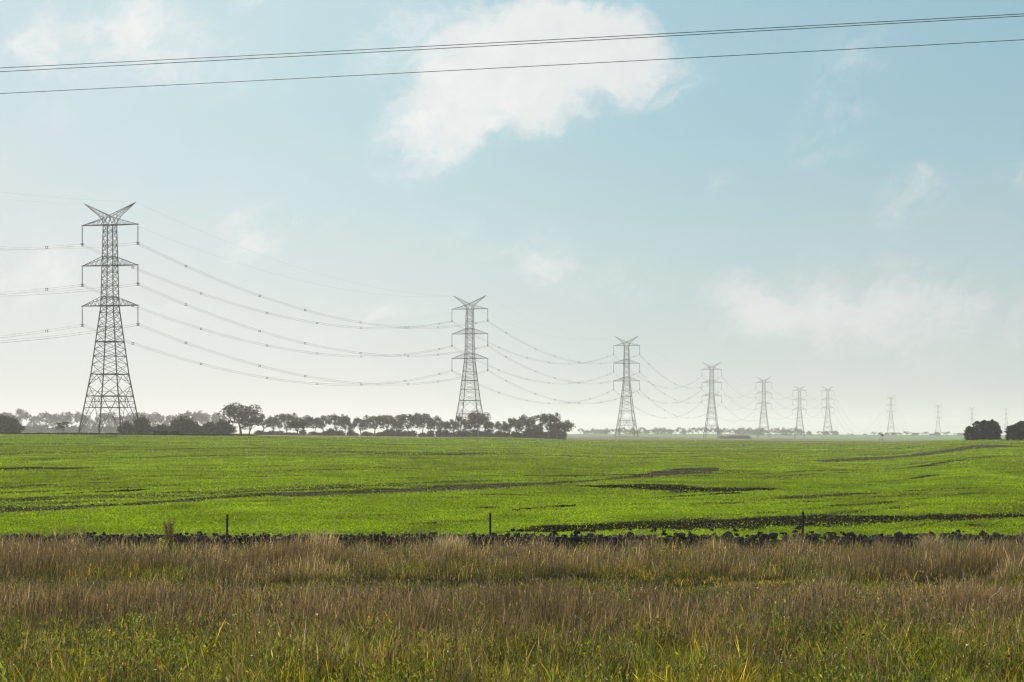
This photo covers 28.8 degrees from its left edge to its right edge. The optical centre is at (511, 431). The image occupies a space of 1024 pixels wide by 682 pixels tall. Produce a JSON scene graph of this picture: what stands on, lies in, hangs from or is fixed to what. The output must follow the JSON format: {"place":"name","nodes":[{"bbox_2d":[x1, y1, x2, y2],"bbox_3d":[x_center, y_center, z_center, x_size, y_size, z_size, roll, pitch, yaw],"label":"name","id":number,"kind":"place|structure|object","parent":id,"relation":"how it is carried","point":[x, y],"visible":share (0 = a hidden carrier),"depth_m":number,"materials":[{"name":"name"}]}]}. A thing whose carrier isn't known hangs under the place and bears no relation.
{"place":"outdoors","nodes":[
{"label":"outdoors","id":0,"kind":"place"},
{"bbox_2d":[0,16,1020,71],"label":"overhead wire","id":1,"kind":"object","parent":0,"point":[526,43],"visible":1,"depth_m":37.37,"materials":[{"name":"grey metal"}]},
{"bbox_2d":[0,525,1023,681],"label":"dry grass","id":2,"kind":"structure","parent":0,"point":[150,593],"depth_m":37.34,"materials":[{"name":"brown plant"}]},
{"bbox_2d":[0,432,1023,679],"bbox_3d":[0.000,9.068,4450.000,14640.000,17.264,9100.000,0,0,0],"label":"ground","id":3,"kind":"structure","parent":0,"point":[818,516],"depth_m":136.74,"materials":[{"name":"green plant"}]},
{"bbox_2d":[0,413,26,431],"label":"broad bush","id":4,"kind":"object","parent":3,"relation":"on","point":[8,424],"visible":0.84,"depth_m":637.68,"materials":[{"name":"green plant"}]},
{"bbox_2d":[5,409,30,421],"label":"gum tree","id":5,"kind":"object","parent":3,"relation":"on","point":[23,415],"visible":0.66,"depth_m":1713.98,"materials":[{"name":"green plant"}]},
{"bbox_2d":[28,424,40,431],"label":"scrub bush","id":6,"kind":"object","parent":3,"relation":"on","point":[34,427],"visible":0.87,"depth_m":1597.95,"materials":[{"name":"green plant"}]},
{"bbox_2d":[27,415,42,425],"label":"gum tree","id":7,"kind":"object","parent":3,"relation":"on","point":[33,421],"visible":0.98,"depth_m":1672.79,"materials":[{"name":"green plant"}]},
{"bbox_2d":[36,424,49,432],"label":"scrub bush","id":8,"kind":"object","parent":3,"relation":"on","point":[43,428],"visible":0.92,"depth_m":1597.67,"materials":[{"name":"green plant"}]},
{"bbox_2d":[38,411,55,426],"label":"gum tree","id":9,"kind":"object","parent":3,"relation":"on","point":[48,416],"visible":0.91,"depth_m":1713.68,"materials":[{"name":"green plant"}]},
{"bbox_2d":[48,412,64,425],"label":"gum tree","id":10,"kind":"object","parent":3,"relation":"on","point":[56,418],"visible":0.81,"depth_m":1702.47,"materials":[{"name":"green plant"}]},
{"bbox_2d":[56,421,69,432],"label":"gum tree","id":11,"kind":"object","parent":3,"relation":"on","point":[61,425],"visible":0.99,"depth_m":599.43,"materials":[{"name":"green plant"}]},
{"bbox_2d":[62,411,80,424],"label":"gum tree","id":12,"kind":"object","parent":3,"relation":"on","point":[67,417],"visible":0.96,"depth_m":1676.05,"materials":[{"name":"green plant"}]},
{"bbox_2d":[66,425,81,432],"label":"scrub bush","id":13,"kind":"object","parent":3,"relation":"on","point":[75,429],"visible":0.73,"depth_m":1596.87,"materials":[{"name":"green plant"}]},
{"bbox_2d":[78,424,89,432],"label":"scrub bush","id":14,"kind":"object","parent":3,"relation":"on","point":[85,428],"visible":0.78,"depth_m":1597.50,"materials":[{"name":"green plant"}]},
{"bbox_2d":[78,413,91,425],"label":"gum tree","id":15,"kind":"object","parent":3,"relation":"on","point":[88,421],"visible":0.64,"depth_m":1724.27,"materials":[{"name":"green plant"}]},
{"bbox_2d":[89,424,98,432],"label":"scrub bush","id":16,"kind":"object","parent":3,"relation":"on","point":[92,428],"visible":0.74,"depth_m":1597.65,"materials":[{"name":"green plant"}]},
{"bbox_2d":[97,412,117,425],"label":"gum tree","id":17,"kind":"object","parent":3,"relation":"on","point":[110,419],"visible":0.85,"depth_m":1688.57,"materials":[{"name":"green plant"}]},
{"bbox_2d":[78,202,140,432],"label":"transmission tower","id":18,"kind":"structure","parent":3,"relation":"on","point":[109,298],"depth_m":519.46,"materials":[{"name":"metal"}]},
{"bbox_2d":[1,324,972,429],"bbox_3d":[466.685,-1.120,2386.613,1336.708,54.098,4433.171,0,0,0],"label":"conductor bundle","id":19,"kind":"object","parent":18,"relation":"hanging from","point":[326,383],"visible":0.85,"depth_m":675.79,"materials":[{"name":"metal"}]},
{"bbox_2d":[9,283,972,433],"bbox_3d":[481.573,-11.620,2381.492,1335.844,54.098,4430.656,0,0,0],"label":"conductor bundle","id":20,"kind":"object","parent":18,"relation":"hanging from","point":[382,354],"visible":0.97,"depth_m":688.23,"materials":[{"name":"metal"}]},
{"bbox_2d":[19,244,963,432],"bbox_3d":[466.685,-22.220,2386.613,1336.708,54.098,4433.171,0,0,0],"label":"conductor bundle","id":21,"kind":"object","parent":18,"relation":"hanging from","point":[354,326],"visible":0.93,"depth_m":692.68,"materials":[{"name":"metal"}]},
{"bbox_2d":[8,284,978,431],"bbox_3d":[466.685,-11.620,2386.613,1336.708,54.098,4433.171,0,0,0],"label":"conductor bundle","id":22,"kind":"object","parent":18,"relation":"hanging from","point":[344,356],"visible":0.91,"depth_m":671.01,"materials":[{"name":"metal"}]},
{"bbox_2d":[0,323,999,433],"bbox_3d":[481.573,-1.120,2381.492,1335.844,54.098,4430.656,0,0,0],"label":"conductor bundle","id":23,"kind":"object","parent":18,"relation":"hanging from","point":[331,379],"visible":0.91,"depth_m":627.06,"materials":[{"name":"metal"}]},
{"bbox_2d":[117,420,132,432],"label":"broad bush","id":24,"kind":"object","parent":3,"relation":"on","point":[126,426],"visible":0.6,"depth_m":648.73,"materials":[{"name":"green plant"}]},
{"bbox_2d":[123,414,135,424],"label":"gum tree","id":25,"kind":"object","parent":3,"relation":"on","point":[128,418],"visible":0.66,"depth_m":1676.80,"materials":[{"name":"green plant"}]},
{"bbox_2d":[0,432,259,435],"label":"bank","id":26,"kind":"structure","parent":3,"relation":"on","point":[133,434],"depth_m":480.38,"materials":[{"name":"green plant"}]},
{"bbox_2d":[131,415,152,433],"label":"broad bush","id":27,"kind":"object","parent":3,"relation":"on","point":[146,426],"visible":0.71,"depth_m":638.63,"materials":[{"name":"green plant"}]},
{"bbox_2d":[145,412,160,425],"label":"gum tree","id":28,"kind":"object","parent":3,"relation":"on","point":[157,417],"visible":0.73,"depth_m":1712.40,"materials":[{"name":"green plant"}]},
{"bbox_2d":[151,423,171,433],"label":"broad bush","id":29,"kind":"object","parent":3,"relation":"on","point":[162,426],"visible":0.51,"depth_m":648.28,"materials":[{"name":"green plant"}]},
{"bbox_2d":[158,415,168,425],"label":"gum tree","id":30,"kind":"object","parent":3,"relation":"on","point":[162,418],"visible":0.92,"depth_m":1674.43,"materials":[{"name":"green plant"}]},
{"bbox_2d":[155,517,176,555],"bbox_3d":[-9.901,3.101,57.001,0.638,1.384,0.564,0,0,0],"label":"tall weed","id":31,"kind":"object","parent":3,"relation":"on","point":[168,525],"visible":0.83,"depth_m":56.97,"materials":[{"name":"green plant"}]},
{"bbox_2d":[165,414,176,425],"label":"gum tree","id":32,"kind":"object","parent":3,"relation":"on","point":[170,417],"visible":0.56,"depth_m":1716.52,"materials":[{"name":"green plant"}]},
{"bbox_2d":[167,415,202,433],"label":"broad bush","id":33,"kind":"object","parent":3,"relation":"on","point":[182,425],"visible":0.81,"depth_m":638.11,"materials":[{"name":"green plant"}]},
{"bbox_2d":[178,410,191,419],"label":"gum tree","id":34,"kind":"object","parent":3,"relation":"on","point":[187,414],"visible":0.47,"depth_m":1699.61,"materials":[{"name":"green plant"}]},
{"bbox_2d":[190,410,203,423],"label":"gum tree","id":35,"kind":"object","parent":3,"relation":"on","point":[196,416],"visible":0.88,"depth_m":1678.38,"materials":[{"name":"green plant"}]},
{"bbox_2d":[199,412,218,424],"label":"gum tree","id":36,"kind":"object","parent":3,"relation":"on","point":[206,419],"visible":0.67,"depth_m":1721.12,"materials":[{"name":"green plant"}]},
{"bbox_2d":[203,420,218,433],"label":"broad bush","id":37,"kind":"object","parent":3,"relation":"on","point":[210,427],"visible":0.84,"depth_m":648.77,"materials":[{"name":"green plant"}]},
{"bbox_2d":[215,419,235,433],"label":"broad bush","id":38,"kind":"object","parent":3,"relation":"on","point":[225,427],"visible":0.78,"depth_m":653.70,"materials":[{"name":"green plant"}]},
{"bbox_2d":[226,514,227,550],"bbox_3d":[-8.447,3.213,59.001,0.067,1.527,0.065,1,-1,0],"label":"fence post","id":39,"kind":"object","parent":3,"relation":"on","point":[226,529],"visible":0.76,"depth_m":59.00,"materials":[{"name":"grey wood"}]},
{"bbox_2d":[216,402,262,433],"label":"gum tree","id":40,"kind":"object","parent":3,"relation":"on","point":[243,412],"visible":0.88,"depth_m":699.56,"materials":[{"name":"green plant"}]},
{"bbox_2d":[238,416,261,433],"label":"gum tree","id":41,"kind":"object","parent":3,"relation":"on","point":[249,422],"visible":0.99,"depth_m":688.58,"materials":[{"name":"green plant"}]},
{"bbox_2d":[257,413,275,431],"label":"gum tree","id":42,"kind":"object","parent":3,"relation":"on","point":[268,421],"visible":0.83,"depth_m":829.98,"materials":[{"name":"green plant"}]},
{"bbox_2d":[269,415,282,429],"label":"gum tree","id":43,"kind":"object","parent":3,"relation":"on","point":[275,422],"visible":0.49,"depth_m":839.74,"materials":[{"name":"green plant"}]},
{"bbox_2d":[274,413,297,431],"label":"gum tree","id":44,"kind":"object","parent":3,"relation":"on","point":[283,417],"visible":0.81,"depth_m":829.57,"materials":[{"name":"green plant"}]},
{"bbox_2d":[284,419,308,434],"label":"gum tree","id":45,"kind":"object","parent":3,"relation":"on","point":[296,425],"visible":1,"depth_m":638.63,"materials":[{"name":"green plant"}]},
{"bbox_2d":[290,415,314,429],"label":"gum tree","id":46,"kind":"object","parent":3,"relation":"on","point":[306,419],"visible":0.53,"depth_m":818.38,"materials":[{"name":"green plant"}]},
{"bbox_2d":[314,415,331,430],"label":"gum tree","id":47,"kind":"object","parent":3,"relation":"on","point":[325,419],"visible":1,"depth_m":819.03,"materials":[{"name":"green plant"}]},
{"bbox_2d":[326,413,346,429],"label":"gum tree","id":48,"kind":"object","parent":3,"relation":"on","point":[334,417],"visible":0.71,"depth_m":829.46,"materials":[{"name":"green plant"}]},
{"bbox_2d":[338,414,353,434],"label":"gum tree","id":49,"kind":"object","parent":3,"relation":"on","point":[345,421],"visible":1,"depth_m":814.81,"materials":[{"name":"green plant"}]},
{"bbox_2d":[352,417,368,435],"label":"gum tree","id":50,"kind":"object","parent":3,"relation":"on","point":[359,421],"visible":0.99,"depth_m":819.28,"materials":[{"name":"green plant"}]},
{"bbox_2d":[362,415,387,434],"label":"gum tree","id":51,"kind":"object","parent":3,"relation":"on","point":[376,420],"visible":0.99,"depth_m":818.41,"materials":[{"name":"green plant"}]},
{"bbox_2d":[375,415,398,429],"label":"gum tree","id":52,"kind":"object","parent":3,"relation":"on","point":[390,420],"visible":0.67,"depth_m":830.03,"materials":[{"name":"green plant"}]},
{"bbox_2d":[385,429,395,435],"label":"scrub bush","id":53,"kind":"object","parent":3,"relation":"on","point":[390,432],"visible":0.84,"depth_m":771.48,"materials":[{"name":"green plant"}]},
{"bbox_2d":[395,413,422,430],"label":"gum tree","id":54,"kind":"object","parent":3,"relation":"on","point":[402,418],"visible":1,"depth_m":819.54,"materials":[{"name":"green plant"}]},
{"bbox_2d":[413,413,434,431],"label":"gum tree","id":55,"kind":"object","parent":3,"relation":"on","point":[425,419],"visible":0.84,"depth_m":829.64,"materials":[{"name":"green plant"}]},
{"bbox_2d":[426,415,440,430],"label":"gum tree","id":56,"kind":"object","parent":3,"relation":"on","point":[436,422],"visible":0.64,"depth_m":838.42,"materials":[{"name":"green plant"}]},
{"bbox_2d":[434,429,442,436],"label":"scrub bush","id":57,"kind":"object","parent":3,"relation":"on","point":[439,432],"visible":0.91,"depth_m":779.60,"materials":[{"name":"green plant"}]},
{"bbox_2d":[436,420,454,431],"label":"gum tree","id":58,"kind":"object","parent":3,"relation":"on","point":[446,424],"visible":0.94,"depth_m":799.35,"materials":[{"name":"green plant"}]},
{"bbox_2d":[429,533,469,551],"bbox_3d":[-1.884,3.369,59.609,1.359,0.689,1.293,0,0,26],"label":"grass tuft","id":59,"kind":"object","parent":3,"relation":"on","point":[442,540],"visible":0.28,"depth_m":59.54,"materials":[{"name":"beige plant"}]},
{"bbox_2d":[449,416,466,431],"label":"gum tree","id":60,"kind":"object","parent":3,"relation":"on","point":[455,424],"visible":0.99,"depth_m":789.40,"materials":[{"name":"green plant"}]},
{"bbox_2d":[452,430,465,436],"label":"scrub bush","id":61,"kind":"object","parent":3,"relation":"on","point":[460,434],"visible":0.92,"depth_m":774.62,"materials":[{"name":"green plant"}]},
{"bbox_2d":[451,296,487,432],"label":"transmission tower","id":62,"kind":"structure","parent":3,"relation":"on","point":[472,340],"depth_m":848.19,"materials":[{"name":"metal"}]},
{"bbox_2d":[5,192,954,409],"bbox_3d":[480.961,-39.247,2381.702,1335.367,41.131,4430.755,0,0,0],"label":"earth wire","id":63,"kind":"object","parent":62,"relation":"attached to","point":[318,273],"visible":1,"depth_m":612.39,"materials":[{"name":"grey metal"}]},
{"bbox_2d":[65,242,990,431],"bbox_3d":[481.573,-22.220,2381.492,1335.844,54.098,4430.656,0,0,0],"label":"conductor bundle","id":64,"kind":"object","parent":62,"relation":"hanging from","point":[390,325],"visible":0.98,"depth_m":677.36,"materials":[{"name":"metal"}]},
{"bbox_2d":[463,421,475,431],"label":"gum tree","id":65,"kind":"object","parent":3,"relation":"on","point":[466,426],"visible":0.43,"depth_m":798.48,"materials":[{"name":"green plant"}]},
{"bbox_2d":[469,428,478,436],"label":"scrub bush","id":66,"kind":"object","parent":3,"relation":"on","point":[473,433],"visible":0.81,"depth_m":771.01,"materials":[{"name":"green plant"}]},
{"bbox_2d":[464,410,491,436],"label":"gum tree","id":67,"kind":"object","parent":3,"relation":"on","point":[479,420],"visible":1,"depth_m":759.95,"materials":[{"name":"green plant"}]},
{"bbox_2d":[489,513,491,546],"bbox_3d":[-0.641,3.224,58.996,0.067,1.611,0.065,0,0,0],"label":"fence post","id":68,"kind":"object","parent":3,"relation":"on","point":[490,543],"visible":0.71,"depth_m":59.00,"materials":[{"name":"grey wood"}]},
{"bbox_2d":[484,421,500,436],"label":"gum tree","id":69,"kind":"object","parent":3,"relation":"on","point":[497,425],"visible":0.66,"depth_m":779.51,"materials":[{"name":"green plant"}]},
{"bbox_2d":[502,417,515,437],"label":"gum tree","id":70,"kind":"object","parent":3,"relation":"on","point":[511,422],"visible":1,"depth_m":779.56,"materials":[{"name":"green plant"}]},
{"bbox_2d":[0,434,1023,540],"bbox_3d":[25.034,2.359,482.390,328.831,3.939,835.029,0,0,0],"label":"crop","id":71,"kind":"object","parent":3,"relation":"on","point":[329,509],"visible":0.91,"depth_m":123.00,"materials":[{"name":"green plant"}]},
{"bbox_2d":[0,589,1023,681],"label":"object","id":72,"kind":"object","parent":3,"relation":"on","point":[296,636],"visible":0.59,"depth_m":28.79,"materials":[{"name":"green plant"}]},
{"bbox_2d":[0,522,1023,654],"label":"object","id":73,"kind":"object","parent":3,"relation":"on","point":[97,618],"visible":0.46,"depth_m":40.67,"materials":[{"name":"brown plant"}]},
{"bbox_2d":[0,530,1023,551],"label":"stone wall","id":74,"kind":"structure","parent":3,"relation":"on","point":[576,538],"depth_m":61.35,"materials":[{"name":"grey stone"}]},
{"bbox_2d":[1,468,1022,540],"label":"soil clods","id":75,"kind":"object","parent":3,"relation":"on","point":[89,534],"visible":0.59,"depth_m":77.43,"materials":[{"name":"brown soil"}]},
{"bbox_2d":[510,417,522,431],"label":"gum tree","id":76,"kind":"object","parent":3,"relation":"on","point":[516,425],"visible":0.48,"depth_m":799.06,"materials":[{"name":"green plant"}]},
{"bbox_2d":[513,431,523,437],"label":"scrub bush","id":77,"kind":"object","parent":3,"relation":"on","point":[518,435],"visible":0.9,"depth_m":773.38,"materials":[{"name":"green plant"}]},
{"bbox_2d":[516,414,536,430],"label":"gum tree","id":78,"kind":"object","parent":3,"relation":"on","point":[527,422],"visible":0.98,"depth_m":789.79,"materials":[{"name":"green plant"}]},
{"bbox_2d":[521,427,534,437],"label":"scrub bush","id":79,"kind":"object","parent":3,"relation":"on","point":[529,432],"visible":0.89,"depth_m":788.58,"materials":[{"name":"green plant"}]},
{"bbox_2d":[535,412,560,438],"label":"gum tree","id":80,"kind":"object","parent":3,"relation":"on","point":[544,418],"visible":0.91,"depth_m":739.53,"materials":[{"name":"green plant"}]},
{"bbox_2d":[536,562,589,581],"bbox_3d":[1.306,3.479,49.502,1.543,0.478,1.385,0,0,0],"label":"grass tuft","id":81,"kind":"object","parent":3,"relation":"on","point":[572,567],"visible":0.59,"depth_m":49.24,"materials":[{"name":"brown plant"}]},
{"bbox_2d":[551,420,575,439],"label":"gum tree","id":82,"kind":"object","parent":3,"relation":"on","point":[566,427],"visible":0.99,"depth_m":728.39,"materials":[{"name":"green plant"}]},
{"bbox_2d":[613,336,639,435],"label":"transmission tower","id":83,"kind":"structure","parent":3,"relation":"on","point":[628,363],"depth_m":1188.82,"materials":[{"name":"metal"}]},
{"bbox_2d":[701,362,721,437],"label":"transmission tower","id":84,"kind":"structure","parent":3,"relation":"on","point":[713,403],"depth_m":1583.62,"materials":[{"name":"metal"}]},
{"bbox_2d":[703,554,746,571],"bbox_3d":[5.603,3.454,51.463,1.101,0.566,1.226,0,0,-28],"label":"grass tuft","id":85,"kind":"object","parent":3,"relation":"on","point":[727,561],"visible":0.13,"depth_m":51.27,"materials":[{"name":"brown plant"}]},
{"bbox_2d":[717,435,752,438],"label":"earth mound","id":86,"kind":"object","parent":3,"relation":"on","point":[736,437],"visible":0.91,"depth_m":1077.00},
{"bbox_2d":[755,377,771,437],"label":"transmission tower","id":87,"kind":"structure","parent":3,"relation":"on","point":[762,382],"depth_m":1964.65,"materials":[{"name":"metal"}]},
{"bbox_2d":[767,597,783,642],"bbox_3d":[4.577,3.289,34.479,0.300,0.813,0.305,0,0,0],"label":"grass tuft","id":88,"kind":"object","parent":3,"relation":"on","point":[774,617],"visible":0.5,"depth_m":34.49,"materials":[{"name":"green plant"}]},
{"bbox_2d":[792,387,806,438],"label":"transmission tower","id":89,"kind":"structure","parent":3,"relation":"on","point":[799,411],"depth_m":2250.06,"materials":[{"name":"metal"}]},
{"bbox_2d":[802,512,803,544],"bbox_3d":[8.618,3.164,58.991,0.067,1.587,0.065,0,1,0],"label":"fence post","id":90,"kind":"object","parent":3,"relation":"on","point":[802,525],"visible":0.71,"depth_m":58.99,"materials":[{"name":"grey wood"}]},
{"bbox_2d":[821,387,833,431],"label":"transmission tower","id":91,"kind":"structure","parent":3,"relation":"on","point":[827,411],"depth_m":2498.88,"materials":[{"name":"metal"}]},
{"bbox_2d":[887,397,894,431],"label":"transmission tower","id":92,"kind":"structure","parent":3,"relation":"on","point":[889,417],"depth_m":3208.47,"materials":[{"name":"metal"}]},
{"bbox_2d":[911,531,950,550],"bbox_3d":[12.688,3.344,60.381,1.462,0.734,1.296,0,0,16],"label":"grass tuft","id":93,"kind":"object","parent":3,"relation":"on","point":[933,542],"visible":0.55,"depth_m":60.30,"materials":[{"name":"beige plant"}]},
{"bbox_2d":[945,538,970,551],"bbox_3d":[13.162,3.429,58.802,1.145,0.608,1.161,0,0,-39],"label":"grass tuft","id":94,"kind":"object","parent":3,"relation":"on","point":[958,544],"visible":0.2,"depth_m":58.70,"materials":[{"name":"brown plant"}]},
{"bbox_2d":[963,426,973,439],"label":"pine tree","id":95,"kind":"object","parent":3,"relation":"on","point":[967,430],"visible":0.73,"depth_m":489.36,"materials":[{"name":"green plant"}]},
{"bbox_2d":[925,576,1022,620],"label":"grass tuft","id":96,"kind":"object","parent":3,"relation":"on","point":[982,596],"visible":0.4,"depth_m":38.42,"materials":[{"name":"brown plant"}]},
{"bbox_2d":[971,421,987,439],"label":"pine tree","id":97,"kind":"object","parent":3,"relation":"on","point":[979,431],"visible":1,"depth_m":479.39,"materials":[{"name":"green plant"}]},
{"bbox_2d":[982,420,989,439],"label":"pine tree","id":98,"kind":"object","parent":3,"relation":"on","point":[985,422],"visible":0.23,"depth_m":489.21,"materials":[{"name":"green plant"}]},
{"bbox_2d":[987,419,999,439],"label":"pine tree","id":99,"kind":"object","parent":3,"relation":"on","point":[993,428],"visible":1,"depth_m":479.43,"materials":[{"name":"green plant"}]},
{"bbox_2d":[1004,425,1018,439],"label":"pine tree","id":100,"kind":"object","parent":3,"relation":"on","point":[1010,433],"visible":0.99,"depth_m":474.46,"materials":[{"name":"green plant"}]},
{"bbox_2d":[1015,421,1023,439],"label":"pine tree","id":101,"kind":"object","parent":3,"relation":"on","point":[1020,433],"visible":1,"depth_m":474.44,"materials":[{"name":"green plant"}]},
{"bbox_2d":[0,39,1023,93],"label":"overhead wire","id":102,"kind":"object","parent":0,"point":[523,66],"visible":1,"depth_m":39.98,"materials":[{"name":"grey metal"}]},
{"bbox_2d":[0,0,1023,434],"label":"sky","id":103,"kind":"structure","parent":0,"point":[850,223],"materials":[{"name":"blue"}]},
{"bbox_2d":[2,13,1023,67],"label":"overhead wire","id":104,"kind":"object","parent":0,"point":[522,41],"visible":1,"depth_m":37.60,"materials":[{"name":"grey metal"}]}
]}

